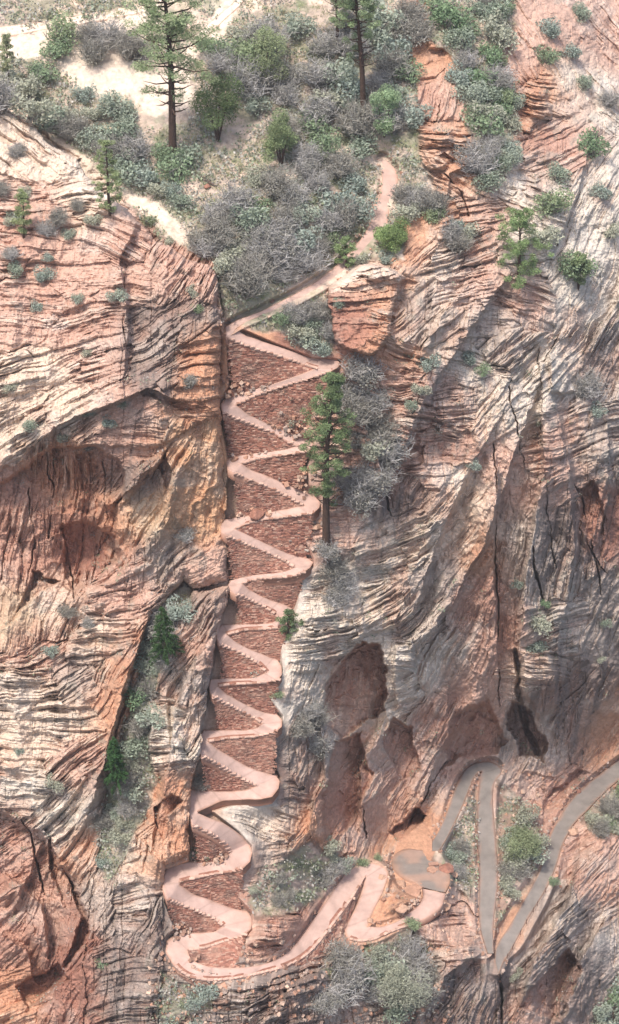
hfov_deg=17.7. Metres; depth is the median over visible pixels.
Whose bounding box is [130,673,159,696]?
shrub
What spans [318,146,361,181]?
shrub
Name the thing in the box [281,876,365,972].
retaining wall
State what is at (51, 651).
shrub
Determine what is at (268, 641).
retaining wall
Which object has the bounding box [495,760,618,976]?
asphalt path
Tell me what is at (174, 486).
buttress
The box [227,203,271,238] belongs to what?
shrub
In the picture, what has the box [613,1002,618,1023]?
shrub
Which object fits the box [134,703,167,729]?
shrub
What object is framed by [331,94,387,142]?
shrub
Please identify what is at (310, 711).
shrub
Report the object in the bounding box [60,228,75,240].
shrub
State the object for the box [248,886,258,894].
shrub
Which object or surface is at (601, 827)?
shrub
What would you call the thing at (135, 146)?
shrub
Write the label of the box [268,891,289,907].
shrub
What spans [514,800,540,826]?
shrub
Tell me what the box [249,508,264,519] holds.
boulder
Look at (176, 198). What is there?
shrub
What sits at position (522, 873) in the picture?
shrub
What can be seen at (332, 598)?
shrub
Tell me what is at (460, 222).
shrub
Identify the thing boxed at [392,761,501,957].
asphalt path
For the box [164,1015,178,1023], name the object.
shrub
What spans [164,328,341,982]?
gully slope
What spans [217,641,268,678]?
retaining wall
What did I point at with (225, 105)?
juniper tree
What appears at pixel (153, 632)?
shrub
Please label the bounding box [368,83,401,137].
juniper tree
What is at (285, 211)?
shrub
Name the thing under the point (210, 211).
shrub
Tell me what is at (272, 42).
juniper tree
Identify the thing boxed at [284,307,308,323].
shrub
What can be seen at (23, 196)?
pine tree
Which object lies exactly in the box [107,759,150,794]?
shrub
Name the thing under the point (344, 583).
shrub
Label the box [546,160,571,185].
shrub
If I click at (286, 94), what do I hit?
shrub
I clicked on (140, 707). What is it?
shrub
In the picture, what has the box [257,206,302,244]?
shrub
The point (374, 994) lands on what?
shrub
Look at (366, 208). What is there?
shrub
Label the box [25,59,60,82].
shrub
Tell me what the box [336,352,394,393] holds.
shrub
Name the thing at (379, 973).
shrub
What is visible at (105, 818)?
shrub
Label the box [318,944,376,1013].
shrub
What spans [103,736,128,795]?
fir tree
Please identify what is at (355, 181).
shrub
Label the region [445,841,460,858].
shrub
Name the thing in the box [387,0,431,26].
shrub
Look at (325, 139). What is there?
shrub
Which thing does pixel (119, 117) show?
shrub
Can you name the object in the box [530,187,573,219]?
shrub
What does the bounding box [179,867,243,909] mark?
retaining wall
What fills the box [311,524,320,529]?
boulder
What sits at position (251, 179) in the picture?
shrub
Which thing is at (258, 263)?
shrub
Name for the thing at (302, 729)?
shrub
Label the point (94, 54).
shrub
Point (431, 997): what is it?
shrub
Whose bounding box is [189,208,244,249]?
shrub
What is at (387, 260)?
shrub
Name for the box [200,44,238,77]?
shrub
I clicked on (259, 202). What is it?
shrub
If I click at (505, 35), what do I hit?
shrub
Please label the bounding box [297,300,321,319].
shrub
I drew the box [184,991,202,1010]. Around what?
shrub
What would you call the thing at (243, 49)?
shrub
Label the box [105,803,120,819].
shrub
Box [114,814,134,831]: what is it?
shrub
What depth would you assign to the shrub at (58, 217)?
274.53 m
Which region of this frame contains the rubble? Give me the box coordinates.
[146,157,616,1023]
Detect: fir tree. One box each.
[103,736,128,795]
[147,606,184,665]
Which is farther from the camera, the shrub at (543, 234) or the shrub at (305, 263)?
the shrub at (543, 234)
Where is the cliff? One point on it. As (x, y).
(484, 672)
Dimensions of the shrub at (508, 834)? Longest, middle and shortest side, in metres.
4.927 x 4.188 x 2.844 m
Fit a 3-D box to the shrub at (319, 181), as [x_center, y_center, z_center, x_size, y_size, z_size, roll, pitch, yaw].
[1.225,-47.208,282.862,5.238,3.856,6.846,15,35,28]
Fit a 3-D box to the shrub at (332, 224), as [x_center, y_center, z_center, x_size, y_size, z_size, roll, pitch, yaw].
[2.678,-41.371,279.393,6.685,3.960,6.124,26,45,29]
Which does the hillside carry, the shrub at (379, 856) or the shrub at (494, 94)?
the shrub at (494, 94)
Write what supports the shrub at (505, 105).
on the hillside
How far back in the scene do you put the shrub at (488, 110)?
291.03 m
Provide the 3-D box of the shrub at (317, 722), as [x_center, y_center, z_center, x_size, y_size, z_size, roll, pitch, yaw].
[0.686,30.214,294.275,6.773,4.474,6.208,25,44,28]
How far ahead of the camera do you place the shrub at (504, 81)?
294.73 m
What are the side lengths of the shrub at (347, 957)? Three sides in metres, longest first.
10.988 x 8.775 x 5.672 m
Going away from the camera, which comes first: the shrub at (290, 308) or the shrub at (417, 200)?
the shrub at (290, 308)
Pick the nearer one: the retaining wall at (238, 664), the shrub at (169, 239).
the shrub at (169, 239)
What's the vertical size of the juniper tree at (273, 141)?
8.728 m
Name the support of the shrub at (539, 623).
on the cliff
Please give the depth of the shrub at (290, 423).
280.55 m
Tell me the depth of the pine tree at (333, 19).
293.29 m
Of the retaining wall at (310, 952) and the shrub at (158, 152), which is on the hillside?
the shrub at (158, 152)
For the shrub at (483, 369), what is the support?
on the cliff
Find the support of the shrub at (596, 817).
on the outcrop
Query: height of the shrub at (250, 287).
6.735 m
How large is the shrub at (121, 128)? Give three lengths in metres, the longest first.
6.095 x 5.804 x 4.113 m
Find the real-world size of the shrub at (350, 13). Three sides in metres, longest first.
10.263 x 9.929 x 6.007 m
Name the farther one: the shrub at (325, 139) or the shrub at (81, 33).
the shrub at (81, 33)
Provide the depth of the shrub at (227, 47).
295.96 m
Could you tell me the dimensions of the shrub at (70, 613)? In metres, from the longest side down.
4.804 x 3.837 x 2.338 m
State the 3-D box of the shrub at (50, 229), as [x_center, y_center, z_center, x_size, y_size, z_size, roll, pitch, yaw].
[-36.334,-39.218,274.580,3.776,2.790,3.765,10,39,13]
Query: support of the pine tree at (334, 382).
on the cliff
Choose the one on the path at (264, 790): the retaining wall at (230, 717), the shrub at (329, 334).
the retaining wall at (230, 717)
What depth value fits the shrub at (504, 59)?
297.66 m
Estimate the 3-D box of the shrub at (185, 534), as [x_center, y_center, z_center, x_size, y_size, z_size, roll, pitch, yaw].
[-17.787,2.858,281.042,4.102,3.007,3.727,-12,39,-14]
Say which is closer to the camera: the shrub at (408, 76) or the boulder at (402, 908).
the shrub at (408, 76)
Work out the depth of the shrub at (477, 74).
294.00 m
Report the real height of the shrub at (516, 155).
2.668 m
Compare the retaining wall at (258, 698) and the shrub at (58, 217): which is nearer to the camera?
the shrub at (58, 217)
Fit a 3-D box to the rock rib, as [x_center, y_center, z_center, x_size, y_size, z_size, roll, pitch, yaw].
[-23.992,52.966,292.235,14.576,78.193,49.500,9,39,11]
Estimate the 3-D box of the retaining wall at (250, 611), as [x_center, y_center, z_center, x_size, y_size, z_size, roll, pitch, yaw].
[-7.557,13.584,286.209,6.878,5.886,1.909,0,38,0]
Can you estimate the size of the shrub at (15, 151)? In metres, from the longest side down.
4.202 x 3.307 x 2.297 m
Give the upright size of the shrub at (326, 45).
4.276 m
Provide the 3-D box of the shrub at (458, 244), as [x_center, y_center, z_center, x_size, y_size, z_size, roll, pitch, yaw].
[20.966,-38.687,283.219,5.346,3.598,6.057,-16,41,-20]
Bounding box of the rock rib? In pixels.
[83,586,229,1023]
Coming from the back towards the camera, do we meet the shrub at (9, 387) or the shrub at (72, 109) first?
the shrub at (72, 109)
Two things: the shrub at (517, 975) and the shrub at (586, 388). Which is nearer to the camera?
the shrub at (586, 388)
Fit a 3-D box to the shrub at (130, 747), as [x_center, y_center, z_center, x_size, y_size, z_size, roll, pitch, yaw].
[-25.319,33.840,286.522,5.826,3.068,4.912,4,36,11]
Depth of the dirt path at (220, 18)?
300.47 m
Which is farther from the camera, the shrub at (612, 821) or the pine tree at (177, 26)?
the shrub at (612, 821)
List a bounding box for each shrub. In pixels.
[0,67,22,86]
[0,68,20,114]
[0,177,14,197]
[0,244,23,260]
[1,383,19,392]
[2,215,17,226]
[5,141,29,157]
[5,211,24,221]
[7,260,23,277]
[8,89,57,123]
[9,72,47,100]
[14,749,24,755]
[18,185,31,199]
[21,417,38,432]
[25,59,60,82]
[29,299,42,312]
[32,64,45,73]
[32,101,66,134]
[33,218,59,237]
[33,265,57,282]
[39,37,73,60]
[40,645,60,657]
[41,251,53,261]
[43,8,80,50]
[44,109,94,142]
[44,773,64,794]
[45,202,70,226]
[52,601,80,619]
[56,433,69,442]
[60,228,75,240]
[61,105,82,122]
[67,195,85,212]
[68,18,106,45]
[69,83,98,104]
[71,292,84,304]
[74,122,109,150]
[75,33,114,67]
[79,14,131,51]
[80,105,107,121]
[80,615,96,629]
[81,348,92,357]
[82,413,94,418]
[83,214,102,226]
[83,446,94,452]
[86,131,140,165]
[86,803,119,834]
[94,854,112,867]
[94,958,107,970]
[96,88,133,119]
[99,115,139,143]
[100,24,154,60]
[101,414,116,427]
[103,145,141,191]
[105,287,129,301]
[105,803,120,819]
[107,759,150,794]
[107,828,133,847]
[111,107,140,127]
[112,128,160,163]
[112,796,148,819]
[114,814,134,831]
[115,401,128,408]
[117,715,149,738]
[118,734,149,759]
[120,158,159,187]
[120,774,149,803]
[121,752,140,777]
[123,679,154,710]
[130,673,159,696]
[132,651,159,675]
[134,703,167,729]
[137,700,155,713]
[138,637,157,654]
[140,213,157,227]
[143,618,161,638]
[146,602,174,628]
[146,613,198,644]
[147,181,170,197]
[147,647,176,672]
[150,141,177,160]
[154,146,196,184]
[160,179,184,198]
[164,236,175,244]
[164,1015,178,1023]
[166,190,194,211]
[166,594,197,622]
[169,141,202,169]
[170,526,196,543]
[180,372,198,390]
[183,226,209,251]
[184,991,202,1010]
[185,283,198,298]
[187,1017,202,1023]
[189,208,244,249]
[190,33,225,56]
[190,304,203,312]
[190,846,197,859]
[191,230,227,259]
[191,773,210,792]
[192,983,219,1004]
[196,198,234,226]
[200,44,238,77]
[206,174,262,220]
[212,252,236,275]
[218,252,274,300]
[219,38,241,59]
[220,37,275,66]
[221,231,252,265]
[223,54,280,103]
[224,248,278,288]
[225,19,262,41]
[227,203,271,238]
[232,233,279,262]
[237,218,294,251]
[238,13,299,55]
[241,93,272,116]
[243,163,267,191]
[244,194,272,219]
[245,55,300,91]
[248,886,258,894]
[253,157,305,199]
[253,223,309,270]
[256,110,312,143]
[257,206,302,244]
[265,259,303,283]
[266,80,302,105]
[266,196,309,229]
[268,869,287,885]
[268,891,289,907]
[269,690,283,698]
[272,310,291,326]
[275,176,313,207]
[278,63,304,85]
[278,299,301,317]
[281,238,336,275]
[282,12,319,39]
[284,215,324,251]
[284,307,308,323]
[285,153,320,178]
[285,322,316,341]
[285,887,298,900]
[287,136,328,166]
[287,418,301,427]
[288,85,348,126]
[288,328,320,349]
[288,708,318,739]
[289,52,344,88]
[291,200,322,224]
[296,695,327,718]
[297,109,330,135]
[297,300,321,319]
[300,167,334,194]
[302,26,350,57]
[302,314,325,333]
[302,702,338,730]
[303,724,335,760]
[303,981,348,1016]
[305,126,341,152]
[306,294,331,324]
[307,227,332,254]
[308,336,331,357]
[309,87,348,109]
[311,203,353,232]
[311,537,340,563]
[312,185,357,216]
[312,555,355,581]
[312,861,340,889]
[315,146,338,165]
[317,320,333,339]
[318,55,359,89]
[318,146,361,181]
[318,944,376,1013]
[319,584,350,606]
[321,934,378,987]
[323,4,377,36]
[324,226,340,248]
[324,835,341,855]
[324,856,349,876]
[326,192,366,233]
[328,569,362,597]
[328,851,337,864]
[329,68,368,101]
[329,464,361,493]
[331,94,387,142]
[331,95,360,112]
[332,298,345,310]
[333,461,392,521]
[336,168,366,192]
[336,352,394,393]
[336,390,385,429]
[336,855,354,874]
[338,26,376,58]
[340,381,375,406]
[342,130,380,162]
[342,425,369,448]
[346,191,379,221]
[347,455,404,495]
[354,252,369,264]
[354,386,396,413]
[354,857,369,867]
[355,20,392,49]
[355,81,389,110]
[357,976,396,1007]
[358,407,415,445]
[359,0,407,35]
[359,433,393,462]
[359,451,408,476]
[360,422,414,463]
[360,944,410,989]
[365,63,393,90]
[366,942,432,1011]
[367,42,416,80]
[368,101,412,135]
[372,30,412,61]
[373,853,382,861]
[378,249,398,264]
[382,7,437,48]
[382,78,408,105]
[382,994,413,1023]
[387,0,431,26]
[387,178,415,204]
[389,942,440,994]
[391,932,433,970]
[392,202,425,222]
[393,56,426,82]
[393,964,444,1015]
[396,93,433,128]
[396,183,440,212]
[402,917,421,930]
[404,400,418,412]
[406,180,426,196]
[410,382,432,395]
[411,352,441,372]
[412,184,452,214]
[418,957,453,992]
[419,0,458,16]
[421,206,448,224]
[428,1,476,32]
[434,215,463,243]
[441,24,476,52]
[441,231,474,251]
[444,59,474,87]
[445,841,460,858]
[446,216,464,230]
[446,851,467,866]
[447,15,479,36]
[449,861,469,880]
[450,77,489,104]
[450,134,504,176]
[451,46,485,69]
[451,835,474,854]
[457,219,480,241]
[461,102,505,137]
[461,350,475,365]
[464,67,499,86]
[465,0,489,16]
[465,95,507,124]
[465,458,481,470]
[470,168,505,193]
[473,361,492,376]
[475,0,496,5]
[476,0,510,23]
[476,9,520,53]
[476,83,506,105]
[476,128,505,152]
[477,40,502,66]
[478,61,519,88]
[487,51,509,69]
[490,98,513,120]
[490,154,512,176]
[492,86,518,106]
[493,145,523,166]
[496,858,517,879]
[497,872,515,889]
[499,837,512,850]
[499,842,532,880]
[500,106,522,135]
[500,133,521,151]
[501,0,516,17]
[502,880,522,901]
[503,826,524,839]
[505,93,526,110]
[509,577,523,588]
[509,967,523,982]
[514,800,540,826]
[514,859,532,881]
[520,836,550,864]
[521,609,552,638]
[523,225,564,248]
[524,641,548,653]
[529,834,550,846]
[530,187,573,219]
[532,43,561,64]
[535,16,562,38]
[540,599,550,607]
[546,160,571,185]
[549,876,560,886]
[558,249,600,280]
[559,41,582,58]
[572,1,592,22]
[572,366,611,397]
[576,74,594,91]
[577,126,612,159]
[584,810,611,826]
[588,180,612,200]
[588,816,611,839]
[589,401,608,418]
[590,1018,611,1023]
[591,788,618,818]
[592,1001,613,1022]
[595,87,618,109]
[596,1012,617,1023]
[597,656,606,663]
[600,618,611,627]
[602,221,618,238]
[602,814,616,833]
[604,985,618,1008]
[606,972,618,997]
[610,820,618,836]
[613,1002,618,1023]
[615,780,618,798]
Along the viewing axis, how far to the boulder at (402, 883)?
309.21 m
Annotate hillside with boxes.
[0,0,618,1023]
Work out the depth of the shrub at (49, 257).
274.66 m
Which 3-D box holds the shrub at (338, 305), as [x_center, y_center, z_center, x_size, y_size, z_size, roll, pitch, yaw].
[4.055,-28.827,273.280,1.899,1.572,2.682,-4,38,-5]
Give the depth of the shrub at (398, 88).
292.00 m
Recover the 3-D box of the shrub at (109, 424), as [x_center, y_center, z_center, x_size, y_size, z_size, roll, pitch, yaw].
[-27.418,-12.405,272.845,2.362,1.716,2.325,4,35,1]
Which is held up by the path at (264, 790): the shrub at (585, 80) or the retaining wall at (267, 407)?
the retaining wall at (267, 407)
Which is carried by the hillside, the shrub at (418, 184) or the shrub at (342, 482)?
the shrub at (418, 184)
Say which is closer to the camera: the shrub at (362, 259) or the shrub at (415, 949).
the shrub at (362, 259)
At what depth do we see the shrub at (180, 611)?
282.23 m
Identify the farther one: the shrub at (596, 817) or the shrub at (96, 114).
the shrub at (596, 817)
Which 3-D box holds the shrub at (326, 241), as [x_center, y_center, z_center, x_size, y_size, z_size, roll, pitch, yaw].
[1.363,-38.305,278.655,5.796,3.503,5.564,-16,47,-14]
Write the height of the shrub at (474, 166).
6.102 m
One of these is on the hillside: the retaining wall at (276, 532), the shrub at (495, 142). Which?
the shrub at (495, 142)
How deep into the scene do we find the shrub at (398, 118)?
288.81 m
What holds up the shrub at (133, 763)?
on the hillside
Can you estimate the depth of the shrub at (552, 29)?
303.27 m
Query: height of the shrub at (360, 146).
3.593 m
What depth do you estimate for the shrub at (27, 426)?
271.70 m
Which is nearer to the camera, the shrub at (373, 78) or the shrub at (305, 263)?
the shrub at (305, 263)
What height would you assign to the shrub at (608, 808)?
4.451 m
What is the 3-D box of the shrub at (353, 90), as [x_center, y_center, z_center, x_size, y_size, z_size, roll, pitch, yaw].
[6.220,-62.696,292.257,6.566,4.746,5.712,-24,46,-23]
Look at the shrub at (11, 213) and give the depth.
276.71 m
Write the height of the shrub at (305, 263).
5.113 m
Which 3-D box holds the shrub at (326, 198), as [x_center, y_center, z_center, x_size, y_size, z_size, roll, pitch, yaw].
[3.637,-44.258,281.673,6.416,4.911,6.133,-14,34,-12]
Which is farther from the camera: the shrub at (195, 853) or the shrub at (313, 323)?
the shrub at (195, 853)
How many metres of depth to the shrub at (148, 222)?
281.58 m
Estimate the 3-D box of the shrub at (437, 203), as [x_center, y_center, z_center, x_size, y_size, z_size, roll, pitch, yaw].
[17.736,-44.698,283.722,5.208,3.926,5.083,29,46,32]
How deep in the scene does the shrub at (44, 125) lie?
287.75 m
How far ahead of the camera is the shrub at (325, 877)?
300.61 m
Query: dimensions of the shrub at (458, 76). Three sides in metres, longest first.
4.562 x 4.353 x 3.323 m
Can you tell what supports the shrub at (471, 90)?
on the hillside
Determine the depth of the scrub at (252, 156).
290.35 m
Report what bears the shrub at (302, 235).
on the hillside
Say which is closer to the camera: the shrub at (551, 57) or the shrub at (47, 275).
the shrub at (47, 275)
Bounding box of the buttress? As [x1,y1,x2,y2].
[0,109,229,1023]
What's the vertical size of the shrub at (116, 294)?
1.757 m
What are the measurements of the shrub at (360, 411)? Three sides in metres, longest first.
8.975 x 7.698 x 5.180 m
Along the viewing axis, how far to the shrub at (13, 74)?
292.45 m
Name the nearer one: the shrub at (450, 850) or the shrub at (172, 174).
the shrub at (172, 174)
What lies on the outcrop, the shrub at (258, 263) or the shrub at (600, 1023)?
the shrub at (600, 1023)
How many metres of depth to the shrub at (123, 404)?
270.87 m
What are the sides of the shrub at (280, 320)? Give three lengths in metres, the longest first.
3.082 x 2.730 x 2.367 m
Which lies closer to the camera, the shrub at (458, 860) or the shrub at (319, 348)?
the shrub at (319, 348)
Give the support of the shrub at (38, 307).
on the buttress
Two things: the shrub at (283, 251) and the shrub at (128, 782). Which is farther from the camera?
the shrub at (128, 782)
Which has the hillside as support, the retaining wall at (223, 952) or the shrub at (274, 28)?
the shrub at (274, 28)
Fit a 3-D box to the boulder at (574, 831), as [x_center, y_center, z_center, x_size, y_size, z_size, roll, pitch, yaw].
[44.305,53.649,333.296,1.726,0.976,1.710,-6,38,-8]
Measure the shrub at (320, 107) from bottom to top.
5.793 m
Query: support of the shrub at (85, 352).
on the buttress
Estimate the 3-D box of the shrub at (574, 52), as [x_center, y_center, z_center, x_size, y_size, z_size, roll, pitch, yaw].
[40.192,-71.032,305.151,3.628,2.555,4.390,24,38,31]
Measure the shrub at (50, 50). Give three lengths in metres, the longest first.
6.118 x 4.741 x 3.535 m
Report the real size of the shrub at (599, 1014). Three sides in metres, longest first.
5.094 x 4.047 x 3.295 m
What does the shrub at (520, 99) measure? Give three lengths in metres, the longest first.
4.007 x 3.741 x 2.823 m
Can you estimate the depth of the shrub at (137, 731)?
285.40 m
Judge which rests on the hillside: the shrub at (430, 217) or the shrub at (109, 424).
the shrub at (430, 217)
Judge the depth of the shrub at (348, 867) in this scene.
303.14 m
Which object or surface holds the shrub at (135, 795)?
on the hillside
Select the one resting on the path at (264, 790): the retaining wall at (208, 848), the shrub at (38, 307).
the retaining wall at (208, 848)
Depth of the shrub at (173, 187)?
281.72 m
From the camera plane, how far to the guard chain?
315.33 m
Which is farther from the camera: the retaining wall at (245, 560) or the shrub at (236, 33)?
the shrub at (236, 33)
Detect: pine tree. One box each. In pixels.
[0,33,14,88]
[10,188,31,238]
[91,139,123,215]
[122,0,219,156]
[275,608,303,641]
[298,371,356,547]
[326,0,348,47]
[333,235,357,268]
[334,0,385,107]
[495,207,553,289]
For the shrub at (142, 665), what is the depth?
285.03 m
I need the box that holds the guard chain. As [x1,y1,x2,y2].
[508,888,545,952]
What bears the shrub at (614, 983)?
on the outcrop
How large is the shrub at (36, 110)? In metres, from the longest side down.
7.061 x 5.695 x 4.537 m
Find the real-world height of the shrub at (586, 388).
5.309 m
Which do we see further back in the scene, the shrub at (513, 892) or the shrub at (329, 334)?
the shrub at (513, 892)
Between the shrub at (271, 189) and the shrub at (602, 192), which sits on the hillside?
the shrub at (271, 189)
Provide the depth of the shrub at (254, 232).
275.86 m
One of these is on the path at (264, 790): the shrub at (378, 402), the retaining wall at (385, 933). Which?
the retaining wall at (385, 933)
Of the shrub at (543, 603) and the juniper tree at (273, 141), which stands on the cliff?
the shrub at (543, 603)
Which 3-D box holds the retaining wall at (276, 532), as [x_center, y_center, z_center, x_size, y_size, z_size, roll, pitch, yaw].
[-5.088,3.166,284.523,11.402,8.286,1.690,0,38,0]
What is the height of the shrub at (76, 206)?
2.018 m
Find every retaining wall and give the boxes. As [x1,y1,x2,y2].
[166,898,224,932]
[174,963,279,985]
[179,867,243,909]
[188,931,246,967]
[192,825,231,862]
[200,755,255,791]
[207,727,278,776]
[212,696,262,729]
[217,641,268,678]
[218,677,280,713]
[221,409,298,457]
[225,334,318,396]
[225,624,287,660]
[226,535,294,581]
[233,472,303,515]
[235,510,313,559]
[236,368,331,441]
[236,593,278,624]
[243,450,308,489]
[243,570,305,608]
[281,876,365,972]
[349,923,408,941]
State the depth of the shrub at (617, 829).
333.78 m
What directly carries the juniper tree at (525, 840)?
on the hillside
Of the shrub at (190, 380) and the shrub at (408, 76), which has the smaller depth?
the shrub at (190, 380)
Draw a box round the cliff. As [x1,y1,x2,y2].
[2,0,618,986]
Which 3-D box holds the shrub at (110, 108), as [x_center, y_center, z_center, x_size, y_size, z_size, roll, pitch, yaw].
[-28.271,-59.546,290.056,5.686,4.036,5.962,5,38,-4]
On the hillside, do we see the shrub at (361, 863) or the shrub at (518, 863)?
the shrub at (518, 863)
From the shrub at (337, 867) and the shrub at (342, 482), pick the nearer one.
the shrub at (342, 482)
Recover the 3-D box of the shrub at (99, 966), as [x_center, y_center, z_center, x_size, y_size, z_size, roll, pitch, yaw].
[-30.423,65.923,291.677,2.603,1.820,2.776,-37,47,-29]
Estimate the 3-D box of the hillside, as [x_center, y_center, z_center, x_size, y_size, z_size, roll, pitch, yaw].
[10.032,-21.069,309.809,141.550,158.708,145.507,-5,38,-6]
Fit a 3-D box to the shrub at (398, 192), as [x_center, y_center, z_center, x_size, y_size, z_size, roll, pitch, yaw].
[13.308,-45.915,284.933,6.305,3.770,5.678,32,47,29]
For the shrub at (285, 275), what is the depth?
276.23 m
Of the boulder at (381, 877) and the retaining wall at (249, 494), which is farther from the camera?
the boulder at (381, 877)
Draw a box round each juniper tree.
[188,71,244,141]
[239,24,289,81]
[260,107,299,164]
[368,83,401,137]
[373,216,410,253]
[503,824,542,865]
[568,251,591,289]
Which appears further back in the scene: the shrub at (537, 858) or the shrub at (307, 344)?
the shrub at (537, 858)
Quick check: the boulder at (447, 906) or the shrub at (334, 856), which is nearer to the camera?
the shrub at (334, 856)
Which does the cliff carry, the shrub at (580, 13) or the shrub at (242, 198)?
the shrub at (580, 13)
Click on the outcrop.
(565, 930)
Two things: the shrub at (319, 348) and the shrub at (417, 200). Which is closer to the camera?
the shrub at (319, 348)
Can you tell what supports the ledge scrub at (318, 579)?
on the hillside
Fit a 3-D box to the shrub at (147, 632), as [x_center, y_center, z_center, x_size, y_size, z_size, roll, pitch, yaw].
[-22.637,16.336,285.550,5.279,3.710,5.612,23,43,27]
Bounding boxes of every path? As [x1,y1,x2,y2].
[0,0,174,36]
[162,159,445,981]
[193,0,242,47]
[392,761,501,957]
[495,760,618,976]
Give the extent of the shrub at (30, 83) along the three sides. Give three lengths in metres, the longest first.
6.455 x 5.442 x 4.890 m
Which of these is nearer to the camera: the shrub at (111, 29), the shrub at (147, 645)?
the shrub at (147, 645)
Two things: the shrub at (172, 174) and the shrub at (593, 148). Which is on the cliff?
the shrub at (593, 148)
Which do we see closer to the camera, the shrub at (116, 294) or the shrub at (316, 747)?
the shrub at (116, 294)
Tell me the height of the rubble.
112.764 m
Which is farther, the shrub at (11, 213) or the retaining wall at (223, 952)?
the retaining wall at (223, 952)
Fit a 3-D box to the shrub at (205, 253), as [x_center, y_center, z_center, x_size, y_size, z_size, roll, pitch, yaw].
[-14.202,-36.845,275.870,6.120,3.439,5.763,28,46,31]
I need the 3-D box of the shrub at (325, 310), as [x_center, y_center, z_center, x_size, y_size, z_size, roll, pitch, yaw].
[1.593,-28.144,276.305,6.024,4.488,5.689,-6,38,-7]
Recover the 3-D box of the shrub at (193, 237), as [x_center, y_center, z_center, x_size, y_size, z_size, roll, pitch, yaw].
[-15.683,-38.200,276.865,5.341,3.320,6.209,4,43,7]
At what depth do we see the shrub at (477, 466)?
288.52 m
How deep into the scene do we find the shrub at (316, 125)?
289.13 m
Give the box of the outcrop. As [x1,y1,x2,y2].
[180,813,618,1023]
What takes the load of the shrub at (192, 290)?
on the buttress
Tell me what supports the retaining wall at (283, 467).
on the path at (264, 790)
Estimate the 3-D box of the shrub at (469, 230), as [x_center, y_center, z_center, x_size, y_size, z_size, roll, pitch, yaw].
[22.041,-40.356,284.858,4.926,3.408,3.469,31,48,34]
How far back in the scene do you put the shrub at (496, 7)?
300.92 m
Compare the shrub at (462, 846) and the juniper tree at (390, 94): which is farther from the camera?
the shrub at (462, 846)
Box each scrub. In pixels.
[0,0,618,1023]
[0,37,616,1023]
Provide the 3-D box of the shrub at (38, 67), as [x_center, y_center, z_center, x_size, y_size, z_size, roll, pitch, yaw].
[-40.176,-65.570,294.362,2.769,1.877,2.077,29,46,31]
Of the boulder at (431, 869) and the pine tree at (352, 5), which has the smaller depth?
the pine tree at (352, 5)
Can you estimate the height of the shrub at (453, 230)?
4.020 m
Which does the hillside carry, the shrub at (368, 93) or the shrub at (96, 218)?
the shrub at (368, 93)
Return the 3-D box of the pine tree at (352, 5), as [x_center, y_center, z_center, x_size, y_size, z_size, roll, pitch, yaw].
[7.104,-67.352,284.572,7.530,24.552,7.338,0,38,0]
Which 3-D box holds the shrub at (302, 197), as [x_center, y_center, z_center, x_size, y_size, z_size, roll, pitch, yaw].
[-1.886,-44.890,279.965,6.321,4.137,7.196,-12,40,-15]
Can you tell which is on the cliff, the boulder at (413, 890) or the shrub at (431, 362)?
the shrub at (431, 362)
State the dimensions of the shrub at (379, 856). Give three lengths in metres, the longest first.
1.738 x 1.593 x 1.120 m
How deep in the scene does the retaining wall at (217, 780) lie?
288.90 m
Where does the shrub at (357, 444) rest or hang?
on the cliff
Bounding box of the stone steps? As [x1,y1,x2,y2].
[428,862,437,870]
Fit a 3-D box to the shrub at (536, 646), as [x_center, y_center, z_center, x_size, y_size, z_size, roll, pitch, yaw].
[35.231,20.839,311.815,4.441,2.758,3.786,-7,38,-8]
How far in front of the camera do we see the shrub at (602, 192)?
297.16 m
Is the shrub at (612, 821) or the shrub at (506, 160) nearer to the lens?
the shrub at (506, 160)
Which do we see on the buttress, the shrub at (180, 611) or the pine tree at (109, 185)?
the pine tree at (109, 185)
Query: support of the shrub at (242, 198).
on the hillside
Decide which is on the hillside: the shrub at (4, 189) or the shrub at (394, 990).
the shrub at (394, 990)
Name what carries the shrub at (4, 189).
on the buttress
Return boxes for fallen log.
[198,174,216,186]
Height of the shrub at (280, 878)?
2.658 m
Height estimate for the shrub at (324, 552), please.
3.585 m
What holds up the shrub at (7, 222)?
on the buttress
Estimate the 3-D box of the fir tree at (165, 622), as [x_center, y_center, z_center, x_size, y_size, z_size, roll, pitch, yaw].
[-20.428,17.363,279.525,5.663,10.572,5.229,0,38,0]
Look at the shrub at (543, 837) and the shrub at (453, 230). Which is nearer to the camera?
the shrub at (453, 230)
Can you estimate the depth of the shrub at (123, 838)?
288.94 m
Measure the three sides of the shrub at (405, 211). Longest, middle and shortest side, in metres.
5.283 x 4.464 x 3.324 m
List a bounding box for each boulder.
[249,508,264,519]
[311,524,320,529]
[378,874,385,879]
[395,904,407,912]
[396,880,405,888]
[403,885,420,896]
[407,450,417,457]
[412,883,421,888]
[427,866,436,872]
[439,863,453,872]
[445,902,450,910]
[568,827,578,835]
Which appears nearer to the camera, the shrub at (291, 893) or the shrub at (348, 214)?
the shrub at (348, 214)
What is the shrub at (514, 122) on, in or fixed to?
on the hillside
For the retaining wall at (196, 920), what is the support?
on the path at (264, 790)
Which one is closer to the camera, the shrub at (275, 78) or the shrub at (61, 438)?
the shrub at (61, 438)
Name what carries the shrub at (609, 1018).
on the outcrop
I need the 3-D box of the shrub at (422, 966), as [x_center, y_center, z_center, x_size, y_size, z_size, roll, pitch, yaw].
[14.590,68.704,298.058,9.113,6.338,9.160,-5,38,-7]
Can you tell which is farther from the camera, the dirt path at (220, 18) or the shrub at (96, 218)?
the dirt path at (220, 18)
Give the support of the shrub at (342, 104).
on the hillside

